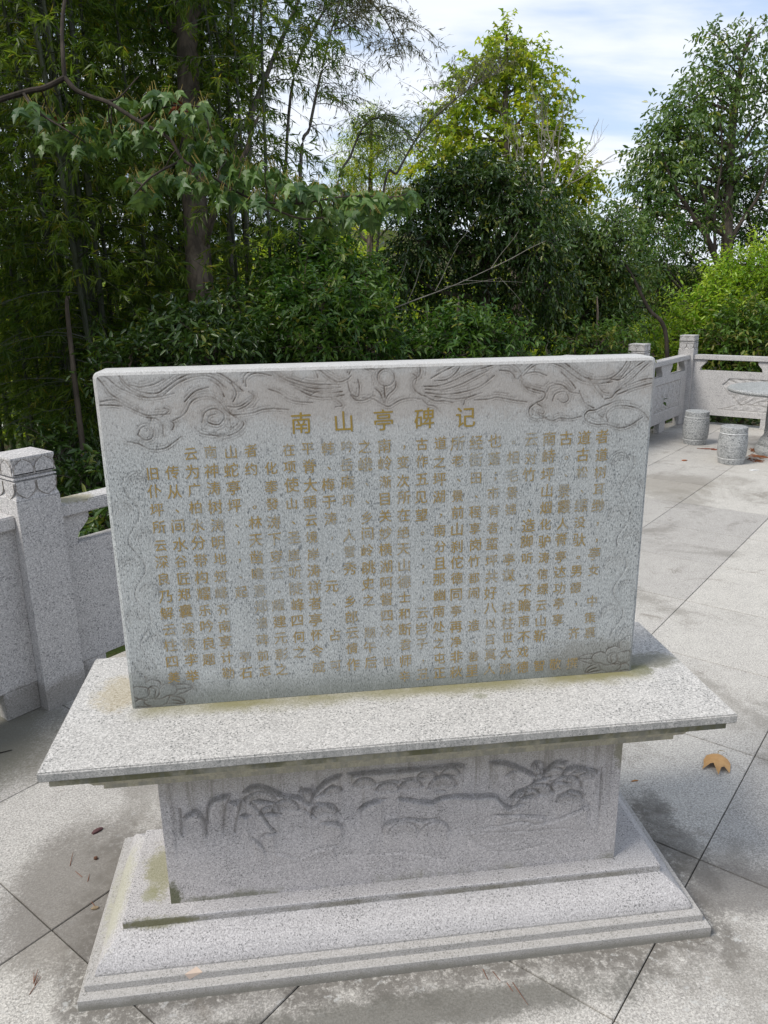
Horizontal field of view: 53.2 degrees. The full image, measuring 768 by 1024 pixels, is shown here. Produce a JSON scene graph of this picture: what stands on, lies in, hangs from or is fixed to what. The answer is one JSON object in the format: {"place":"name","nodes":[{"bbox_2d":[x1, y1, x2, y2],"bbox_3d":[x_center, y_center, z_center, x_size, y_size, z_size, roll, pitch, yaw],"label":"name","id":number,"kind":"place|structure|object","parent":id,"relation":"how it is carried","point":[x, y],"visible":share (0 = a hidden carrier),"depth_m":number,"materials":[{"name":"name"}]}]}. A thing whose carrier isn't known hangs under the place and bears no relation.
{"place":"outdoors","nodes":[
{"label":"outdoors","id":0,"kind":"place"},
{"bbox_2d":[0,421,767,1023],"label":"terrace","id":1,"kind":"structure","parent":0,"point":[702,599],"depth_m":2.66,"materials":[{"name":"stone"}]},
{"bbox_2d":[91,827,102,834],"bbox_3d":[-1.040,1.155,2.779,0.018,0.012,0.045,14,22,41],"label":"bark chip","id":2,"kind":"object","parent":1,"relation":"on","point":[97,830],"visible":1,"depth_m":2.77,"materials":[{"name":"brown wood"}]},
{"bbox_2d":[29,854,527,1004],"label":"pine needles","id":3,"kind":"object","parent":1,"relation":"on","point":[94,905],"visible":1,"depth_m":2.17,"materials":[{"name":"brown plant"}]},
{"bbox_2d":[0,334,698,720],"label":"balustrade","id":4,"kind":"object","parent":1,"relation":"on","point":[60,622],"visible":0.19,"depth_m":3.55,"materials":[{"name":"stone"}]},
{"bbox_2d":[36,354,736,1011],"bbox_3d":[0.018,0.414,2.265,1.860,1.683,0.661,-3,16,-7],"label":"stone stele","id":5,"kind":"object","parent":1,"relation":"on","point":[396,678],"visible":1,"depth_m":2.18,"materials":[{"name":"stone"}]},
{"bbox_2d":[682,409,709,444],"bbox_3d":[3.795,-1.033,9.323,0.300,0.403,0.300,-6,17,-17],"label":"garden stool","id":6,"kind":"object","parent":1,"relation":"on","point":[696,424],"visible":1,"depth_m":9.21,"materials":[{"name":"stone"}]},
{"bbox_2d":[702,750,730,774],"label":"fallen leaf","id":7,"kind":"object","parent":1,"relation":"on","point":[719,761],"visible":1,"depth_m":3.09,"materials":[{"name":"plant"}]},
{"bbox_2d":[689,354,767,429],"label":"balustrade","id":8,"kind":"object","parent":1,"relation":"on","point":[711,393],"visible":0.88,"depth_m":10.34,"materials":[{"name":"stone"}]},
{"bbox_2d":[717,424,748,464],"bbox_3d":[3.767,-0.731,8.284,0.300,0.403,0.300,1,16,8],"label":"garden stool","id":9,"kind":"object","parent":1,"relation":"on","point":[732,445],"visible":1,"depth_m":8.18,"materials":[{"name":"stone"}]},
{"bbox_2d":[727,382,767,456],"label":"round table","id":10,"kind":"object","parent":1,"relation":"on","point":[757,389],"visible":1,"depth_m":8.62,"materials":[{"name":"stone"}]},
{"bbox_2d":[747,448,767,461],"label":"needle litter","id":11,"kind":"object","parent":1,"relation":"on","point":[754,455],"visible":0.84,"depth_m":8.57,"materials":[{"name":"brown plant"}]},
{"bbox_2d":[0,0,767,268],"label":"sky","id":12,"kind":"structure","parent":0,"point":[618,51],"materials":[{"name":"white"}]},
{"bbox_2d":[2,229,766,657],"bbox_3d":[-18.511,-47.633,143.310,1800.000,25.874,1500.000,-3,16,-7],"label":"ground","id":13,"kind":"structure","parent":0,"point":[116,651],"depth_m":168.91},
{"bbox_2d":[0,124,35,408],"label":"bamboo","id":14,"kind":"object","parent":13,"relation":"on","point":[5,365],"visible":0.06,"depth_m":11.09,"materials":[{"name":"green plant"}]},
{"bbox_2d":[0,83,49,446],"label":"bamboo","id":15,"kind":"object","parent":13,"relation":"on","point":[2,266],"visible":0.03,"depth_m":11.12,"materials":[{"name":"green plant"}]},
{"bbox_2d":[0,2,49,441],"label":"bamboo","id":16,"kind":"object","parent":13,"relation":"on","point":[21,292],"visible":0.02,"depth_m":11.27,"materials":[{"name":"green plant"}]},
{"bbox_2d":[0,88,51,449],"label":"bamboo","id":17,"kind":"object","parent":13,"relation":"on","point":[11,445],"visible":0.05,"depth_m":10.86,"materials":[{"name":"green plant"}]},
{"bbox_2d":[0,53,55,451],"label":"bamboo","id":18,"kind":"object","parent":13,"relation":"on","point":[28,375],"visible":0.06,"depth_m":9.29,"materials":[{"name":"green plant"}]},
{"bbox_2d":[1,10,59,439],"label":"bamboo","id":19,"kind":"object","parent":13,"relation":"on","point":[16,373],"depth_m":11.99,"materials":[{"name":"green plant"}]},
{"bbox_2d":[0,5,90,440],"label":"bamboo","id":20,"kind":"object","parent":13,"relation":"on","point":[16,435],"visible":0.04,"depth_m":11.13,"materials":[{"name":"green plant"}]},
{"bbox_2d":[0,0,92,407],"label":"bamboo","id":21,"kind":"object","parent":13,"relation":"on","point":[23,370],"visible":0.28,"depth_m":7.62,"materials":[{"name":"green plant"}]},
{"bbox_2d":[0,13,99,452],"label":"bamboo","id":22,"kind":"object","parent":13,"relation":"on","point":[36,361],"visible":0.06,"depth_m":9.12,"materials":[{"name":"green plant"}]},
{"bbox_2d":[10,296,110,536],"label":"shrub","id":23,"kind":"object","parent":13,"relation":"on","point":[86,466],"visible":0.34,"depth_m":5.98,"materials":[{"name":"green plant"}]},
{"bbox_2d":[0,5,123,447],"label":"bamboo","id":24,"kind":"object","parent":13,"relation":"on","point":[38,245],"visible":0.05,"depth_m":9.25,"materials":[{"name":"green plant"}]},
{"bbox_2d":[0,1,128,447],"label":"bamboo","id":25,"kind":"object","parent":13,"relation":"on","point":[26,376],"visible":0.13,"depth_m":8.19,"materials":[{"name":"green plant"}]},
{"bbox_2d":[0,17,129,418],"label":"bamboo","id":26,"kind":"object","parent":13,"relation":"on","point":[22,172],"visible":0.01,"depth_m":10.97,"materials":[{"name":"green plant"}]},
{"bbox_2d":[1,11,138,441],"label":"bamboo","id":27,"kind":"object","parent":13,"relation":"on","point":[28,425],"visible":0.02,"depth_m":10.14,"materials":[{"name":"green plant"}]},
{"bbox_2d":[5,1,141,421],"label":"bamboo","id":28,"kind":"object","parent":13,"relation":"on","point":[64,212],"visible":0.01,"depth_m":10.57,"materials":[{"name":"green plant"}]},
{"bbox_2d":[0,1,150,454],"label":"bamboo","id":29,"kind":"object","parent":13,"relation":"on","point":[61,363],"visible":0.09,"depth_m":7.93,"materials":[{"name":"green plant"}]},
{"bbox_2d":[10,3,144,388],"bbox_3d":[-4.181,-3.835,10.947,2.652,7.680,2.596,-3,16,-7],"label":"bamboo","id":30,"kind":"object","parent":13,"relation":"on","point":[87,221],"depth_m":10.85,"materials":[{"name":"green plant"}]},
{"bbox_2d":[0,0,169,491],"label":"bamboo","id":31,"kind":"object","parent":13,"relation":"on","point":[53,277],"visible":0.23,"depth_m":7.05,"materials":[{"name":"green plant"}]},
{"bbox_2d":[41,13,128,347],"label":"bamboo","id":32,"kind":"object","parent":13,"relation":"on","point":[104,217],"depth_m":11.74,"materials":[{"name":"green plant"}]},
{"bbox_2d":[0,0,172,458],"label":"bamboo","id":33,"kind":"object","parent":13,"relation":"on","point":[42,367],"visible":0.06,"depth_m":8.38,"materials":[{"name":"green plant"}]},
{"bbox_2d":[0,1,185,481],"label":"bamboo","id":34,"kind":"object","parent":13,"relation":"on","point":[3,243],"visible":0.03,"depth_m":8.13,"materials":[{"name":"green plant"}]},
{"bbox_2d":[0,0,186,486],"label":"bamboo","id":35,"kind":"object","parent":13,"relation":"on","point":[31,208],"visible":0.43,"depth_m":6.63,"materials":[{"name":"green plant"}]},
{"bbox_2d":[36,28,154,366],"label":"bamboo","id":36,"kind":"object","parent":13,"relation":"on","point":[126,175],"depth_m":11.38,"materials":[{"name":"green plant"}]},
{"bbox_2d":[0,0,215,426],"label":"bamboo","id":37,"kind":"object","parent":13,"relation":"on","point":[85,239],"visible":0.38,"depth_m":6.80,"materials":[{"name":"green plant"}]},
{"bbox_2d":[0,0,216,446],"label":"bamboo","id":38,"kind":"object","parent":13,"relation":"on","point":[93,208],"visible":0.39,"depth_m":6.76,"materials":[{"name":"green plant"}]},
{"bbox_2d":[0,0,218,425],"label":"bamboo","id":39,"kind":"object","parent":13,"relation":"on","point":[91,15],"visible":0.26,"depth_m":7.23,"materials":[{"name":"green plant"}]},
{"bbox_2d":[0,0,219,438],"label":"bamboo","id":40,"kind":"object","parent":13,"relation":"on","point":[79,283],"visible":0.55,"depth_m":6.61,"materials":[{"name":"green plant"}]},
{"bbox_2d":[6,4,215,373],"bbox_3d":[-3.404,-3.678,9.489,2.920,7.827,2.686,-3,16,-7],"label":"bamboo","id":41,"kind":"object","parent":13,"relation":"on","point":[147,245],"visible":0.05,"depth_m":9.32,"materials":[{"name":"green plant"}]},
{"bbox_2d":[0,0,225,430],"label":"bamboo","id":42,"kind":"object","parent":13,"relation":"on","point":[80,41],"visible":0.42,"depth_m":6.75,"materials":[{"name":"green plant"}]},
{"bbox_2d":[52,7,176,394],"bbox_3d":[-3.727,-4.014,11.001,2.621,7.891,2.625,-3,16,-7],"label":"bamboo","id":43,"kind":"object","parent":13,"relation":"on","point":[114,163],"visible":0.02,"depth_m":10.51,"materials":[{"name":"green plant"}]},
{"bbox_2d":[0,0,230,434],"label":"bamboo","id":44,"kind":"object","parent":13,"relation":"on","point":[57,213],"visible":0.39,"depth_m":6.94,"materials":[{"name":"green plant"}]},
{"bbox_2d":[0,0,245,393],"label":"bamboo","id":45,"kind":"object","parent":13,"relation":"on","point":[152,33],"visible":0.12,"depth_m":7.58,"materials":[{"name":"green plant"}]},
{"bbox_2d":[60,0,218,318],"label":"bamboo","id":46,"kind":"object","parent":13,"relation":"on","point":[138,154],"visible":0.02,"depth_m":9.96,"materials":[{"name":"green plant"}]},
{"bbox_2d":[71,0,214,419],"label":"bamboo","id":47,"kind":"object","parent":13,"relation":"on","point":[124,127],"visible":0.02,"depth_m":10.07,"materials":[{"name":"green plant"}]},
{"bbox_2d":[71,4,218,311],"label":"bamboo","id":48,"kind":"object","parent":13,"relation":"on","point":[154,150],"visible":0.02,"depth_m":11.49,"materials":[{"name":"green plant"}]},
{"bbox_2d":[54,0,256,442],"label":"bamboo","id":49,"kind":"object","parent":13,"relation":"on","point":[152,42],"visible":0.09,"depth_m":8.42,"materials":[{"name":"green plant"}]},
{"bbox_2d":[67,0,245,331],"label":"bamboo","id":50,"kind":"object","parent":13,"relation":"on","point":[135,5],"visible":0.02,"depth_m":8.81,"materials":[{"name":"green plant"}]},
{"bbox_2d":[61,0,256,302],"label":"bamboo","id":51,"kind":"object","parent":13,"relation":"on","point":[128,81],"visible":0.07,"depth_m":8.99,"materials":[{"name":"green plant"}]},
{"bbox_2d":[81,0,273,326],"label":"bamboo","id":52,"kind":"object","parent":13,"relation":"on","point":[127,72],"visible":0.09,"depth_m":8.88,"materials":[{"name":"green plant"}]},
{"bbox_2d":[66,267,295,403],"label":"shrub","id":53,"kind":"object","parent":13,"relation":"on","point":[213,336],"visible":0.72,"depth_m":6.21,"materials":[{"name":"green plant"}]},
{"bbox_2d":[104,15,265,323],"bbox_3d":[-2.371,-4.483,8.974,2.649,9.285,2.286,-11,19,-31],"label":"bamboo","id":54,"kind":"object","parent":13,"relation":"on","point":[201,30],"visible":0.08,"depth_m":8.91,"materials":[{"name":"green plant"}]},
{"bbox_2d":[105,3,278,307],"bbox_3d":[-2.162,-3.947,9.145,2.297,8.076,2.874,-3,16,-7],"label":"bamboo","id":55,"kind":"object","parent":13,"relation":"on","point":[175,216],"visible":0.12,"depth_m":8.92,"materials":[{"name":"green plant"}]},
{"bbox_2d":[107,0,277,356],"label":"broadleaf tree","id":56,"kind":"object","parent":13,"relation":"on","point":[186,45],"visible":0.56,"depth_m":7.21,"materials":[{"name":"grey plant"}]},
{"bbox_2d":[132,41,259,296],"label":"bamboo","id":57,"kind":"object","parent":13,"relation":"on","point":[212,170],"visible":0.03,"depth_m":10.11,"materials":[{"name":"green plant"}]},
{"bbox_2d":[134,0,265,283],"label":"bamboo","id":58,"kind":"object","parent":13,"relation":"on","point":[209,202],"visible":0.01,"depth_m":11.02,"materials":[{"name":"green plant"}]},
{"bbox_2d":[104,4,299,321],"bbox_3d":[-1.969,-4.555,8.762,3.267,9.457,2.629,-3,16,-7],"label":"bamboo","id":59,"kind":"object","parent":13,"relation":"on","point":[255,115],"visible":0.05,"depth_m":8.76,"materials":[{"name":"green plant"}]},
{"bbox_2d":[0,0,424,243],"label":"lobed leaf tree","id":60,"kind":"object","parent":13,"relation":"on","point":[366,210],"visible":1,"depth_m":4.92,"materials":[{"name":"green plant"}]},
{"bbox_2d":[134,0,321,349],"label":"bamboo","id":61,"kind":"object","parent":13,"relation":"on","point":[284,125],"visible":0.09,"depth_m":8.83,"materials":[{"name":"green plant"}]},
{"bbox_2d":[154,1,306,288],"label":"bamboo","id":62,"kind":"object","parent":13,"relation":"on","point":[252,135],"visible":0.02,"depth_m":10.66,"materials":[{"name":"green plant"}]},
{"bbox_2d":[155,6,309,314],"bbox_3d":[-2.231,-4.525,10.362,2.775,8.887,2.468,-3,16,-7],"label":"bamboo","id":63,"kind":"object","parent":13,"relation":"on","point":[307,101],"visible":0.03,"depth_m":10.36,"materials":[{"name":"green plant"}]},
{"bbox_2d":[100,0,373,359],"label":"bamboo","id":64,"kind":"object","parent":13,"relation":"on","point":[214,82],"visible":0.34,"depth_m":7.10,"materials":[{"name":"green plant"}]},
{"bbox_2d":[135,0,346,362],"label":"bamboo","id":65,"kind":"object","parent":13,"relation":"on","point":[256,5],"visible":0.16,"depth_m":8.26,"materials":[{"name":"green plant"}]},
{"bbox_2d":[163,1,329,313],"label":"bamboo","id":66,"kind":"object","parent":13,"relation":"on","point":[252,76],"visible":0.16,"depth_m":8.56,"materials":[{"name":"green plant"}]},
{"bbox_2d":[147,0,354,362],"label":"bamboo","id":67,"kind":"object","parent":13,"relation":"on","point":[276,18],"visible":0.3,"depth_m":7.18,"materials":[{"name":"green plant"}]},
{"bbox_2d":[136,0,385,361],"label":"bamboo","id":68,"kind":"object","parent":13,"relation":"on","point":[234,128],"visible":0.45,"depth_m":7.01,"materials":[{"name":"green plant"}]},
{"bbox_2d":[227,0,384,328],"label":"bamboo","id":69,"kind":"object","parent":13,"relation":"on","point":[328,4],"visible":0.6,"depth_m":7.98,"materials":[{"name":"green plant"}]},
{"bbox_2d":[221,215,420,364],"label":"shrub","id":70,"kind":"object","parent":13,"relation":"on","point":[324,302],"visible":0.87,"depth_m":6.51,"materials":[{"name":"green plant"}]},
{"bbox_2d":[391,216,544,311],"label":"dead branch","id":71,"kind":"object","parent":70,"relation":"attached to","point":[459,282],"visible":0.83,"depth_m":7.63,"materials":[{"name":"wood"}]},
{"bbox_2d":[256,0,412,355],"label":"bamboo","id":72,"kind":"object","parent":13,"relation":"on","point":[306,133],"visible":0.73,"depth_m":8.46,"materials":[{"name":"green plant"}]},
{"bbox_2d":[283,0,453,362],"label":"bamboo","id":73,"kind":"object","parent":13,"relation":"on","point":[398,40],"visible":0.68,"depth_m":8.96,"materials":[{"name":"green plant"}]},
{"bbox_2d":[312,97,430,352],"bbox_3d":[-0.353,-5.661,17.914,2.952,7.504,2.532,-13,20,-35],"label":"cypress tree","id":74,"kind":"object","parent":13,"relation":"on","point":[370,240],"visible":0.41,"depth_m":17.29,"materials":[{"name":"green plant"}]},
{"bbox_2d":[303,101,457,361],"bbox_3d":[-0.060,-2.614,9.904,1.780,5.116,1.813,-9,18,-26],"label":"tree","id":75,"kind":"object","parent":13,"relation":"on","point":[395,124],"visible":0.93,"depth_m":9.33,"materials":[{"name":"green plant"}]},
{"bbox_2d":[2,327,759,527],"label":"undergrowth","id":76,"kind":"object","parent":13,"relation":"on","point":[727,420],"depth_m":10.86,"materials":[{"name":"green plant"}]},
{"bbox_2d":[0,200,767,440],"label":"woods","id":77,"kind":"object","parent":13,"relation":"on","point":[361,251],"visible":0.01,"depth_m":24.74,"materials":[{"name":"green plant"}]},
{"bbox_2d":[367,35,526,347],"bbox_3d":[0.650,-3.138,10.309,2.365,5.755,1.345,-3,16,-7],"label":"bamboo","id":78,"kind":"object","parent":13,"relation":"on","point":[481,73],"visible":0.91,"depth_m":9.77,"materials":[{"name":"green plant"}]},
{"bbox_2d":[368,294,545,359],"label":"shrub","id":79,"kind":"object","parent":13,"relation":"on","point":[450,343],"visible":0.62,"depth_m":7.02,"materials":[{"name":"green plant"}]},
{"bbox_2d":[359,143,597,356],"bbox_3d":[1.224,-2.545,10.255,3.104,4.315,2.056,0,16,5],"label":"evergreen tree","id":80,"kind":"object","parent":13,"relation":"on","point":[510,216],"visible":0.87,"depth_m":9.60,"materials":[{"name":"green plant"}]},
{"bbox_2d":[389,8,613,354],"bbox_3d":[2.236,-5.457,14.966,4.304,7.841,2.835,-3,16,-7],"label":"sweetgum tree","id":81,"kind":"object","parent":13,"relation":"on","point":[455,134],"visible":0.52,"depth_m":14.35,"materials":[{"name":"green plant"}]},
{"bbox_2d":[491,39,621,353],"bbox_3d":[2.583,-3.961,11.948,1.732,5.852,1.870,-3,16,-7],"label":"tree","id":82,"kind":"object","parent":13,"relation":"on","point":[541,145],"visible":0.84,"depth_m":11.44,"materials":[{"name":"green plant"}]},
{"bbox_2d":[524,203,661,356],"bbox_3d":[2.910,-2.547,10.911,1.988,3.538,1.658,3,17,12],"label":"evergreen tree","id":83,"kind":"object","parent":13,"relation":"on","point":[602,289],"visible":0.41,"depth_m":10.61,"materials":[{"name":"green plant"}]},
{"bbox_2d":[548,296,658,362],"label":"shrub","id":84,"kind":"object","parent":13,"relation":"on","point":[609,339],"visible":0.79,"depth_m":9.17,"materials":[{"name":"green plant"}]},
{"bbox_2d":[550,192,674,422],"bbox_3d":[3.297,-2.614,10.898,2.130,3.643,1.622,-11,19,-32],"label":"leaning tree","id":85,"kind":"object","parent":13,"relation":"on","point":[611,225],"visible":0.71,"depth_m":10.46,"materials":[{"name":"green plant"}]},
{"bbox_2d":[611,225,713,376],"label":"shrub","id":86,"kind":"object","parent":13,"relation":"on","point":[688,276],"visible":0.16,"depth_m":14.37,"materials":[{"name":"green plant"}]},
{"bbox_2d":[599,11,767,420],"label":"camphor tree","id":87,"kind":"object","parent":13,"relation":"on","point":[731,172],"visible":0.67,"depth_m":13.39,"materials":[{"name":"green plant"}]},
{"bbox_2d":[607,154,767,423],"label":"evergreen tree","id":88,"kind":"object","parent":13,"relation":"on","point":[758,220],"visible":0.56,"depth_m":12.79,"materials":[{"name":"green plant"}]},
{"bbox_2d":[613,67,767,328],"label":"leaning tree","id":89,"kind":"object","parent":13,"relation":"on","point":[681,169],"visible":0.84,"depth_m":13.06,"materials":[{"name":"green plant"}]},
{"bbox_2d":[630,224,767,422],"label":"lime shrub","id":90,"kind":"object","parent":13,"relation":"on","point":[719,287],"visible":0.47,"depth_m":11.42,"materials":[{"name":"green plant"}]},
{"bbox_2d":[684,283,767,424],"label":"glossy shrub","id":91,"kind":"object","parent":13,"relation":"on","point":[750,326],"visible":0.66,"depth_m":10.87,"materials":[{"name":"green plant"}]},
{"bbox_2d":[704,342,760,424],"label":"shrub","id":92,"kind":"object","parent":13,"relation":"on","point":[732,418],"visible":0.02,"depth_m":12.83,"materials":[{"name":"green plant"}]}
]}

